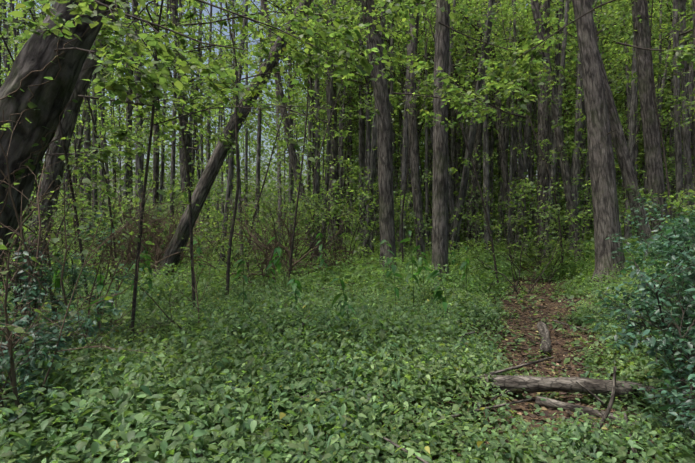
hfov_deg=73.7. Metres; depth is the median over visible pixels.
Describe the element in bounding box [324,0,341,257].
tree
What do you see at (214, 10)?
sky
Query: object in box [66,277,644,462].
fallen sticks
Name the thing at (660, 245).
shrub foliage
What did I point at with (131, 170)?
tree
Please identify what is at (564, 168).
leaning tree
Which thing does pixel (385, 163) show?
tree
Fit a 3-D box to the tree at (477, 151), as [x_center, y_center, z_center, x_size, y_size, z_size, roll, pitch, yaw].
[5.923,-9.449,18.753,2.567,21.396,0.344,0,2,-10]
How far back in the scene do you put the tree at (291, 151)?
14.84 m
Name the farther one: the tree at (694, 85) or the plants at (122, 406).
the tree at (694, 85)
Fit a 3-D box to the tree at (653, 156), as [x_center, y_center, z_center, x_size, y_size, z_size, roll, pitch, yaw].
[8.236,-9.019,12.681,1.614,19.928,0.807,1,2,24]
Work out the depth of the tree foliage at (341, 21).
12.61 m
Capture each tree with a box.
[0,0,111,263]
[19,0,125,290]
[124,0,132,237]
[152,0,311,279]
[153,1,159,239]
[169,0,189,247]
[261,0,319,261]
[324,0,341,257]
[361,0,396,275]
[407,2,426,265]
[431,0,449,285]
[464,0,498,254]
[471,18,480,245]
[474,2,516,262]
[530,0,584,267]
[534,0,549,266]
[572,0,629,288]
[598,48,658,259]
[631,0,667,239]
[693,0,694,235]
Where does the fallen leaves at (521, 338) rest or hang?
on the ground
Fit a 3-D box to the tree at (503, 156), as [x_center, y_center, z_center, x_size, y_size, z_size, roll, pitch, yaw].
[5.128,-9.062,16.668,2.283,20.922,0.416,0,2,10]
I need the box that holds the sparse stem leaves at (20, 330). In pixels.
[0,118,234,384]
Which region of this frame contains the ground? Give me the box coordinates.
[4,220,690,462]
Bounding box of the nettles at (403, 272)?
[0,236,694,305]
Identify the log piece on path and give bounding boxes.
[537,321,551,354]
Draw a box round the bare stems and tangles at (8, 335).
[0,110,378,439]
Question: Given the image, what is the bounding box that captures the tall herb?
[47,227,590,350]
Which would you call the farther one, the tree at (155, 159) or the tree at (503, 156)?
the tree at (155, 159)
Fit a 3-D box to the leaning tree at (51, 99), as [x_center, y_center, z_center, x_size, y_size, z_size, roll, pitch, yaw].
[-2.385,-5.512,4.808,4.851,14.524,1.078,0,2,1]
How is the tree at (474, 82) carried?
on the ground
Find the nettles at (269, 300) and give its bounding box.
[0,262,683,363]
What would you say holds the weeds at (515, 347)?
on the ground
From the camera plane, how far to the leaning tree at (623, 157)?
11.17 m
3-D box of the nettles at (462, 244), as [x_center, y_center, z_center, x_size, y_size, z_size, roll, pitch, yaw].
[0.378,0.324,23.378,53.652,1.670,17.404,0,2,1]
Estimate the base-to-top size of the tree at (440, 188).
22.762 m
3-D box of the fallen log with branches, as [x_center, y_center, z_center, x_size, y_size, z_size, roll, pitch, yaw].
[1.934,1.298,3.853,1.605,0.575,1.026,0,2,15]
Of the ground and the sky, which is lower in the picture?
the ground
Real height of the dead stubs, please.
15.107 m
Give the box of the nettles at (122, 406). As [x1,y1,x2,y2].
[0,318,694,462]
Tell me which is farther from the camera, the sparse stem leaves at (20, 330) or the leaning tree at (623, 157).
the leaning tree at (623, 157)
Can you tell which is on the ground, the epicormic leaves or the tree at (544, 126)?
the tree at (544, 126)
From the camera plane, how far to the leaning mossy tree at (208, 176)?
10.82 m
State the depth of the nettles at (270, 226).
42.44 m
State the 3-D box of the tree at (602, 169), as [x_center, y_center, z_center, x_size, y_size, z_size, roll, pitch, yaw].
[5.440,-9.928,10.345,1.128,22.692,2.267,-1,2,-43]
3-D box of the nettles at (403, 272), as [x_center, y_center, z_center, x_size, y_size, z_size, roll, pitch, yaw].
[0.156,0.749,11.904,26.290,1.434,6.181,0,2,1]
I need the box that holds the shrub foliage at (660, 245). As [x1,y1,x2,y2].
[0,189,694,462]
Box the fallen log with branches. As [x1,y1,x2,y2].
[479,366,668,437]
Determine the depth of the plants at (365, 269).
10.37 m
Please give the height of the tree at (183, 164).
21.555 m
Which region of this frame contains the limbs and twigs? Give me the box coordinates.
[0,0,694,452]
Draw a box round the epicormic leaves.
[303,31,642,227]
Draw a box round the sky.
[1,0,666,218]
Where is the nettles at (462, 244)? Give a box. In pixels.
[7,224,636,271]
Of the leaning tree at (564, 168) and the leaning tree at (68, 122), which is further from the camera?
the leaning tree at (564, 168)
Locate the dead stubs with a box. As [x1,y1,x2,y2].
[11,1,674,248]
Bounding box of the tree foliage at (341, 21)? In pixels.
[0,0,694,318]
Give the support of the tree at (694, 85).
on the ground
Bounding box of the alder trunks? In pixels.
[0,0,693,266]
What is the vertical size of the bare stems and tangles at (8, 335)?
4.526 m

